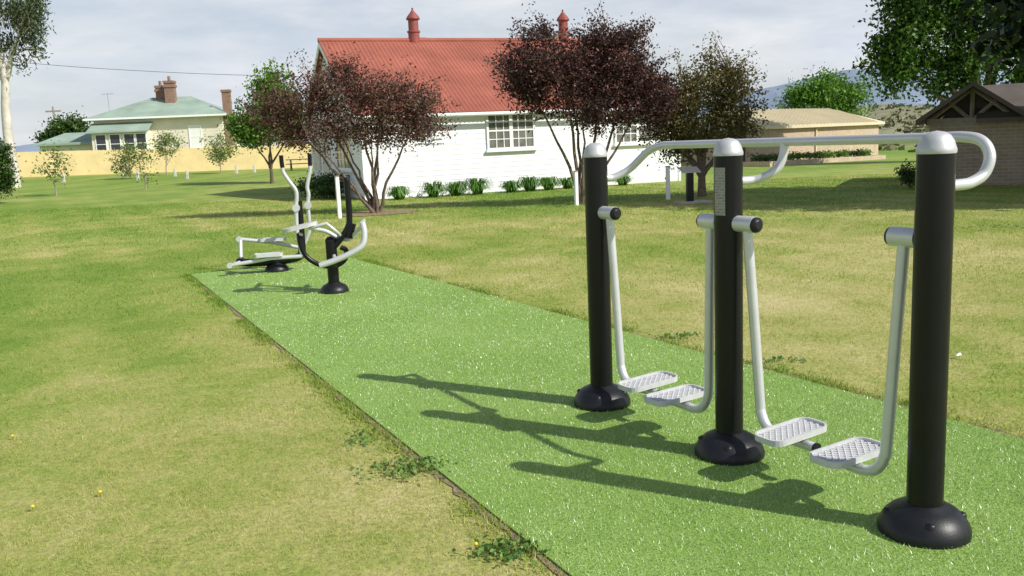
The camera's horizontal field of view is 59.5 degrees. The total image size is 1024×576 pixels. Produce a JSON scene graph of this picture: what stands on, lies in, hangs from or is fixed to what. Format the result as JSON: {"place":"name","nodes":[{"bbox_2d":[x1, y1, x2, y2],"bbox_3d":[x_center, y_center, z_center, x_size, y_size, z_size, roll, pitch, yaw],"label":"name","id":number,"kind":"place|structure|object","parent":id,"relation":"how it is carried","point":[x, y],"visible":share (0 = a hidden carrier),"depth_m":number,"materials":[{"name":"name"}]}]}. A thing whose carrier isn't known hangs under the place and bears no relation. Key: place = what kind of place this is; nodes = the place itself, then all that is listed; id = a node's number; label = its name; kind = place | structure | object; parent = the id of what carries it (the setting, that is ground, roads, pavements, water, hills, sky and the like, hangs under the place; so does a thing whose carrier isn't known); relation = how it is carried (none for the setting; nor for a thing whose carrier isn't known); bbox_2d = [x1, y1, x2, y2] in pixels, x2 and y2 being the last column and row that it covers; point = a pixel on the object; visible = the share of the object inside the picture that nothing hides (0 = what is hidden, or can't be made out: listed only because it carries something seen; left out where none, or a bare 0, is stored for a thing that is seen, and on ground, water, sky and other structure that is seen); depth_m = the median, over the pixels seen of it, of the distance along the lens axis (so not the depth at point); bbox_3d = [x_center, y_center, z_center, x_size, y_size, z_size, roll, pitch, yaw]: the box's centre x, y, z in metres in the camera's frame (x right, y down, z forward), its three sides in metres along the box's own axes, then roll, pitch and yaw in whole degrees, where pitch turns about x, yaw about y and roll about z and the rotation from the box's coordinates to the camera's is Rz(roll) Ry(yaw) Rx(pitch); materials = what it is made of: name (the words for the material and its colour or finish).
{"place":"outdoors","nodes":[
{"label":"outdoors","id":0,"kind":"place"},
{"bbox_2d":[15,143,39,161],"bbox_3d":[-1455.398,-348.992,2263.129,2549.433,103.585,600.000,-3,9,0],"label":"hills","id":1,"kind":"structure","parent":0,"point":[27,148],"depth_m":2434.64,"materials":[{"name":"blue"}]},
{"bbox_2d":[21,62,304,76],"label":"power line","id":2,"kind":"object","parent":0,"point":[152,71],"visible":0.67,"depth_m":45.68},
{"bbox_2d":[0,0,1018,145],"label":"sky","id":3,"kind":"structure","parent":0,"point":[209,38],"materials":[{"name":"white"}]},
{"bbox_2d":[0,145,1023,575],"bbox_3d":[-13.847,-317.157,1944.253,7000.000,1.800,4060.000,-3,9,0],"label":"ground","id":4,"kind":"structure","parent":0,"point":[90,191],"depth_m":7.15,"materials":[{"name":"green plant"}]},
{"bbox_2d":[0,136,26,198],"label":"conifer shrub","id":5,"kind":"object","parent":4,"relation":"on","point":[7,179],"visible":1,"depth_m":33.52,"materials":[{"name":"green plant"}]},
{"bbox_2d":[0,0,55,187],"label":"gum tree","id":6,"kind":"object","parent":4,"relation":"on","point":[24,16],"visible":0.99,"depth_m":44.39,"materials":[{"name":"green plant"}]},
{"bbox_2d":[45,106,61,120],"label":"utility pole","id":7,"kind":"object","parent":4,"relation":"on","point":[53,111],"visible":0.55,"depth_m":115.34,"materials":[{"name":"wood"}]},
{"bbox_2d":[30,140,89,195],"bbox_3d":[-19.053,-5.005,37.580,1.990,2.406,1.822,-11,12,-41],"label":"sapling","id":8,"kind":"object","parent":4,"relation":"on","point":[58,162],"visible":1,"depth_m":37.50,"materials":[{"name":"green plant"}]},
{"bbox_2d":[29,105,92,142],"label":"background tree","id":9,"kind":"object","parent":4,"relation":"on","point":[71,124],"visible":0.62,"depth_m":97.37,"materials":[{"name":"green plant"}]},
{"bbox_2d":[104,134,160,178],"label":"sapling","id":10,"kind":"object","parent":4,"relation":"on","point":[127,167],"visible":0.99,"depth_m":51.12,"materials":[{"name":"green plant"}]},
{"bbox_2d":[33,76,241,168],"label":"cream house","id":11,"kind":"structure","parent":4,"relation":"on","point":[166,109],"depth_m":75.31,"materials":[{"name":"green metal"}]},
{"bbox_2d":[94,134,107,152],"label":"window","id":12,"kind":"structure","parent":11,"relation":"in","point":[100,139],"depth_m":73.36,"materials":[{"name":"white glass"}]},
{"bbox_2d":[109,134,120,149],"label":"window","id":13,"kind":"structure","parent":11,"relation":"in","point":[113,138],"depth_m":73.47,"materials":[{"name":"white glass"}]},
{"bbox_2d":[123,133,135,148],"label":"window","id":14,"kind":"structure","parent":11,"relation":"in","point":[130,139],"depth_m":73.54,"materials":[{"name":"white glass"}]},
{"bbox_2d":[135,133,147,150],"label":"window","id":15,"kind":"structure","parent":11,"relation":"in","point":[142,137],"depth_m":73.65,"materials":[{"name":"white glass"}]},
{"bbox_2d":[188,125,202,147],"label":"window","id":16,"kind":"structure","parent":11,"relation":"in","point":[195,132],"depth_m":75.47,"materials":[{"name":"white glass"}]},
{"bbox_2d":[136,166,158,189],"bbox_3d":[-16.152,-4.860,39.819,1.253,1.140,1.009,5,12,38],"label":"sapling","id":17,"kind":"object","parent":4,"relation":"on","point":[144,177],"visible":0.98,"depth_m":39.65,"materials":[{"name":"green plant"}]},
{"bbox_2d":[6,144,312,176],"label":"paling fence","id":18,"kind":"object","parent":4,"relation":"on","point":[245,160],"visible":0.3,"depth_m":62.40,"materials":[{"name":"brown wood"}]},
{"bbox_2d":[148,130,188,175],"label":"sapling","id":19,"kind":"object","parent":4,"relation":"on","point":[166,142],"visible":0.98,"depth_m":55.11,"materials":[{"name":"green plant"}]},
{"bbox_2d":[198,129,242,173],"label":"sapling","id":20,"kind":"object","parent":4,"relation":"on","point":[219,154],"visible":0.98,"depth_m":56.01,"materials":[{"name":"green plant"}]},
{"bbox_2d":[217,58,306,183],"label":"green tree","id":21,"kind":"object","parent":4,"relation":"on","point":[241,131],"visible":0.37,"depth_m":40.73,"materials":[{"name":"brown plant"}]},
{"bbox_2d":[286,159,307,170],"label":"picnic table","id":22,"kind":"object","parent":4,"relation":"on","point":[290,164],"visible":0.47,"depth_m":58.90,"materials":[{"name":"brown wood"}]},
{"bbox_2d":[289,171,332,194],"bbox_3d":[-6.881,-3.636,31.371,1.789,0.931,2.186,-3,9,0],"label":"shrub","id":23,"kind":"object","parent":4,"relation":"on","point":[300,187],"visible":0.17,"depth_m":31.20,"materials":[{"name":"green plant"}]},
{"bbox_2d":[302,169,349,198],"bbox_3d":[-5.895,-3.314,28.945,1.683,1.017,2.063,-3,9,0],"label":"shrub","id":24,"kind":"object","parent":4,"relation":"on","point":[326,184],"visible":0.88,"depth_m":28.71,"materials":[{"name":"green plant"}]},
{"bbox_2d":[334,176,341,217],"bbox_3d":[-4.017,-2.088,20.724,0.100,1.010,0.100,-6,10,-21],"label":"bollard","id":25,"kind":"object","parent":4,"relation":"on","point":[338,200],"visible":0.83,"depth_m":20.68,"materials":[{"name":"metal"}]},
{"bbox_2d":[228,42,466,212],"bbox_3d":[-3.903,-3.744,21.548,5.648,4.119,2.498,-3,9,0],"label":"plum tree","id":26,"kind":"object","parent":4,"relation":"on","point":[412,109],"visible":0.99,"depth_m":21.30,"materials":[{"name":"purple plant"}]},
{"bbox_2d":[339,428,377,451],"bbox_3d":[-0.849,0.829,4.934,0.236,0.044,0.373,-3,9,0],"label":"weed clump","id":27,"kind":"object","parent":4,"relation":"on","point":[355,437],"visible":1,"depth_m":4.92,"materials":[{"name":"green plant"}]},
{"bbox_2d":[336,209,417,215],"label":"mulch","id":28,"kind":"object","parent":4,"relation":"on","point":[365,213],"visible":0.7,"depth_m":21.86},
{"bbox_2d":[191,275,568,575],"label":"soil edge","id":29,"kind":"object","parent":4,"relation":"on","point":[455,487],"visible":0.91,"depth_m":4.25,"materials":[{"name":"brown soil"}]},
{"bbox_2d":[386,185,413,199],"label":"strap leaf plant","id":30,"kind":"object","parent":4,"relation":"on","point":[398,193],"visible":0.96,"depth_m":26.76,"materials":[{"name":"green plant"}]},
{"bbox_2d":[350,450,472,486],"bbox_3d":[-0.475,0.886,4.467,0.689,0.049,0.478,-3,9,0],"label":"weed clump","id":31,"kind":"object","parent":4,"relation":"on","point":[411,465],"visible":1,"depth_m":4.45,"materials":[{"name":"green plant"}]},
{"bbox_2d":[417,180,447,197],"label":"strap leaf plant","id":32,"kind":"object","parent":4,"relation":"on","point":[433,189],"visible":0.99,"depth_m":27.16,"materials":[{"name":"green plant"}]},
{"bbox_2d":[441,180,469,195],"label":"strap leaf plant","id":33,"kind":"object","parent":4,"relation":"on","point":[457,188],"visible":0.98,"depth_m":27.45,"materials":[{"name":"green plant"}]},
{"bbox_2d":[464,176,494,194],"bbox_3d":[-1.099,-3.189,27.805,1.094,0.576,1.103,5,12,37],"label":"strap leaf plant","id":34,"kind":"object","parent":4,"relation":"on","point":[479,186],"visible":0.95,"depth_m":27.63,"materials":[{"name":"green plant"}]},
{"bbox_2d":[303,8,686,199],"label":"weatherboard hall","id":35,"kind":"structure","parent":4,"relation":"on","point":[497,143],"depth_m":29.19,"materials":[{"name":"white wood"}]},
{"bbox_2d":[321,135,331,176],"bbox_3d":[-6.766,-4.504,32.800,0.060,2.130,1.510,-6,10,-21],"label":"door","id":36,"kind":"structure","parent":35,"relation":"in","point":[325,168],"depth_m":32.66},
{"bbox_2d":[335,133,352,172],"bbox_3d":[-5.603,-4.474,29.655,0.120,1.250,2.520,-6,10,-21],"label":"window","id":37,"kind":"structure","parent":35,"relation":"in","point":[342,163],"depth_m":29.61,"materials":[{"name":"white glass"}]},
{"bbox_2d":[486,110,537,151],"bbox_3d":[-0.025,-5.011,28.625,1.759,1.269,0.120,-6,10,-21],"label":"window","id":38,"kind":"structure","parent":35,"relation":"in","point":[504,133],"depth_m":28.64,"materials":[{"name":"white glass"}]},
{"bbox_2d":[613,107,658,145],"bbox_3d":[4.250,-5.465,30.251,1.862,1.269,0.120,-6,10,-21],"label":"window","id":39,"kind":"structure","parent":35,"relation":"in","point":[629,141],"depth_m":30.22,"materials":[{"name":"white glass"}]},
{"bbox_2d":[448,533,569,566],"bbox_3d":[0.000,1.021,3.519,0.428,0.051,0.292,4,11,34],"label":"weed clump","id":40,"kind":"object","parent":4,"relation":"on","point":[503,551],"visible":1,"depth_m":3.51,"materials":[{"name":"green plant"}]},
{"bbox_2d":[498,180,523,192],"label":"strap leaf plant","id":41,"kind":"object","parent":4,"relation":"on","point":[510,186],"visible":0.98,"depth_m":28.05,"materials":[{"name":"green plant"}]},
{"bbox_2d":[516,175,543,190],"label":"strap leaf plant","id":42,"kind":"object","parent":4,"relation":"on","point":[530,184],"visible":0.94,"depth_m":28.26,"materials":[{"name":"green plant"}]},
{"bbox_2d":[537,175,560,189],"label":"strap leaf plant","id":43,"kind":"object","parent":4,"relation":"on","point":[549,183],"visible":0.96,"depth_m":28.47,"materials":[{"name":"green plant"}]},
{"bbox_2d":[556,176,572,188],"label":"strap leaf plant","id":44,"kind":"object","parent":4,"relation":"on","point":[567,183],"visible":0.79,"depth_m":28.77,"materials":[{"name":"green plant"}]},
{"bbox_2d":[573,171,578,205],"bbox_3d":[1.538,-2.381,21.495,0.100,0.860,0.100,-6,10,-21],"label":"bollard","id":45,"kind":"object","parent":4,"relation":"on","point":[576,194],"visible":0.84,"depth_m":21.45,"materials":[{"name":"wood"}]},
{"bbox_2d":[473,1,691,203],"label":"plum tree","id":46,"kind":"object","parent":4,"relation":"on","point":[535,80],"visible":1,"depth_m":21.16,"materials":[{"name":"purple plant"}]},
{"bbox_2d":[612,175,633,184],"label":"strap leaf plant","id":47,"kind":"object","parent":4,"relation":"on","point":[625,180],"visible":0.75,"depth_m":29.45,"materials":[{"name":"green plant"}]},
{"bbox_2d":[665,166,669,199],"bbox_3d":[3.841,-2.577,22.074,0.100,0.860,0.100,-6,10,-21],"label":"bollard","id":48,"kind":"object","parent":4,"relation":"on","point":[667,169],"visible":0.86,"depth_m":22.03,"materials":[{"name":"metal"}]},
{"bbox_2d":[649,331,703,340],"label":"weed clump","id":49,"kind":"object","parent":4,"relation":"on","point":[676,334],"visible":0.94,"depth_m":7.10,"materials":[{"name":"green plant"}]},
{"bbox_2d":[354,258,1023,438],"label":"soil edge","id":50,"kind":"object","parent":4,"relation":"on","point":[993,429],"visible":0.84,"depth_m":5.61,"materials":[{"name":"brown soil"}]},
{"bbox_2d":[674,166,711,203],"bbox_3d":[4.192,-2.376,20.768,0.750,0.858,0.500,-4,9,-8],"label":"sign pedestal","id":51,"kind":"object","parent":4,"relation":"on","point":[689,171],"visible":0.88,"depth_m":20.70,"materials":[{"name":"metal"}]},
{"bbox_2d":[619,30,772,196],"bbox_3d":[4.576,-4.281,22.376,4.033,4.160,2.567,-3,9,0],"label":"plum tree","id":52,"kind":"object","parent":4,"relation":"on","point":[725,100],"visible":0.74,"depth_m":22.16,"materials":[{"name":"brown plant"}]},
{"bbox_2d":[743,355,806,364],"bbox_3d":[1.811,0.495,6.233,0.482,0.051,0.181,-3,9,0],"label":"weed clump","id":53,"kind":"object","parent":4,"relation":"on","point":[780,357],"visible":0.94,"depth_m":6.23,"materials":[{"name":"green plant"}]},
{"bbox_2d":[681,108,884,164],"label":"amenities block","id":54,"kind":"structure","parent":4,"relation":"on","point":[799,122],"depth_m":50.99,"materials":[{"name":"beige brick"}]},
{"bbox_2d":[738,136,744,161],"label":"door","id":55,"kind":"structure","parent":54,"relation":"in","point":[743,148],"depth_m":47.39,"materials":[{"name":"brown wood"}]},
{"bbox_2d":[743,155,885,166],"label":"brick planter","id":56,"kind":"object","parent":4,"relation":"on","point":[806,161],"visible":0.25,"depth_m":46.12,"materials":[{"name":"brick"}]},
{"bbox_2d":[747,152,777,161],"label":"shrub","id":57,"kind":"object","parent":56,"relation":"in","point":[764,157],"visible":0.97,"depth_m":43.88,"materials":[{"name":"green plant"}]},
{"bbox_2d":[767,153,796,161],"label":"shrub","id":58,"kind":"object","parent":56,"relation":"in","point":[789,154],"visible":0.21,"depth_m":45.09,"materials":[{"name":"green plant"}]},
{"bbox_2d":[788,151,806,159],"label":"shrub","id":59,"kind":"object","parent":56,"relation":"in","point":[799,155],"visible":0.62,"depth_m":46.35,"materials":[{"name":"green plant"}]},
{"bbox_2d":[801,150,826,158],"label":"shrub","id":60,"kind":"object","parent":56,"relation":"in","point":[816,154],"visible":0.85,"depth_m":47.35,"materials":[{"name":"green plant"}]},
{"bbox_2d":[818,150,836,158],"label":"shrub","id":61,"kind":"object","parent":56,"relation":"in","point":[828,152],"visible":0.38,"depth_m":48.54,"materials":[{"name":"green plant"}]},
{"bbox_2d":[830,150,848,157],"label":"shrub","id":62,"kind":"object","parent":56,"relation":"in","point":[840,153],"visible":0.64,"depth_m":49.80,"materials":[{"name":"green plant"}]},
{"bbox_2d":[838,148,865,156],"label":"shrub","id":63,"kind":"object","parent":56,"relation":"in","point":[858,152],"visible":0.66,"depth_m":50.99,"materials":[{"name":"green plant"}]},
{"bbox_2d":[851,147,872,155],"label":"shrub","id":64,"kind":"object","parent":56,"relation":"in","point":[868,152],"visible":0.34,"depth_m":52.17,"materials":[{"name":"green plant"}]},
{"bbox_2d":[771,62,881,116],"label":"green tree","id":65,"kind":"object","parent":4,"relation":"on","point":[819,91],"visible":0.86,"depth_m":82.58,"materials":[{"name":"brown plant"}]},
{"bbox_2d":[890,158,915,187],"bbox_3d":[10.019,-2.830,22.381,0.808,0.812,0.832,-5,10,-14],"label":"shrub","id":66,"kind":"object","parent":4,"relation":"on","point":[907,175],"visible":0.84,"depth_m":22.33,"materials":[{"name":"green plant"}]},
{"bbox_2d":[842,0,1023,108],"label":"oak tree","id":67,"kind":"object","parent":4,"relation":"on","point":[916,23],"visible":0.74,"depth_m":40.38,"materials":[{"name":"green plant"}]},
{"bbox_2d":[915,81,1023,184],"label":"brick shelter","id":68,"kind":"object","parent":4,"relation":"on","point":[994,114],"visible":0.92,"depth_m":22.14,"materials":[{"name":"brown brick"}]},
{"bbox_2d":[951,0,1023,76],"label":"cypress tree","id":69,"kind":"object","parent":4,"relation":"on","point":[1013,33],"visible":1,"depth_m":18.34,"materials":[{"name":"green plant"}]},
{"bbox_2d":[956,222,1022,231],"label":"weed clump","id":70,"kind":"object","parent":4,"relation":"on","point":[993,226],"visible":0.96,"depth_m":13.43,"materials":[{"name":"green plant"}]},
{"bbox_2d":[191,258,1023,575],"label":"turf path","id":71,"kind":"structure","parent":0,"point":[623,526],"depth_m":4.62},
{"bbox_2d":[227,154,311,272],"bbox_3d":[-3.210,-0.983,11.903,1.187,1.530,0.570,-4,10,-12],"label":"elliptical trainer","id":72,"kind":"object","parent":71,"relation":"on","point":[275,262],"visible":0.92,"depth_m":11.93,"materials":[{"name":"silver metal"}]},
{"bbox_2d":[283,176,367,293],"bbox_3d":[-2.059,-0.575,9.912,0.929,1.272,0.395,-3,9,-6],"label":"rider machine","id":73,"kind":"object","parent":71,"relation":"on","point":[333,262],"visible":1,"depth_m":9.91,"materials":[{"name":"black metal"}]},
{"bbox_2d":[574,131,995,549],"bbox_3d":[1.097,0.054,4.371,0.510,1.556,2.517,-8,11,-29],"label":"air walker","id":74,"kind":"object","parent":71,"relation":"on","point":[922,514],"visible":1,"depth_m":4.12,"materials":[{"name":"black paint"},{"name":"silver paint"},{"name":"black rubber"}]},
{"bbox_2d":[683,68,1012,117],"bbox_3d":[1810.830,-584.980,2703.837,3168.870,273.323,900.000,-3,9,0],"label":"mountain","id":75,"kind":"structure","parent":0,"point":[852,73],"depth_m":2926.39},
{"bbox_2d":[835,104,943,145],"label":"hillside","id":76,"kind":"structure","parent":0,"point":[879,112],"depth_m":234.40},
{"bbox_2d":[834,102,934,151],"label":"scrub","id":77,"kind":"object","parent":76,"relation":"on","point":[904,128],"visible":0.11,"depth_m":162.86,"materials":[{"name":"green plant"}]}
]}

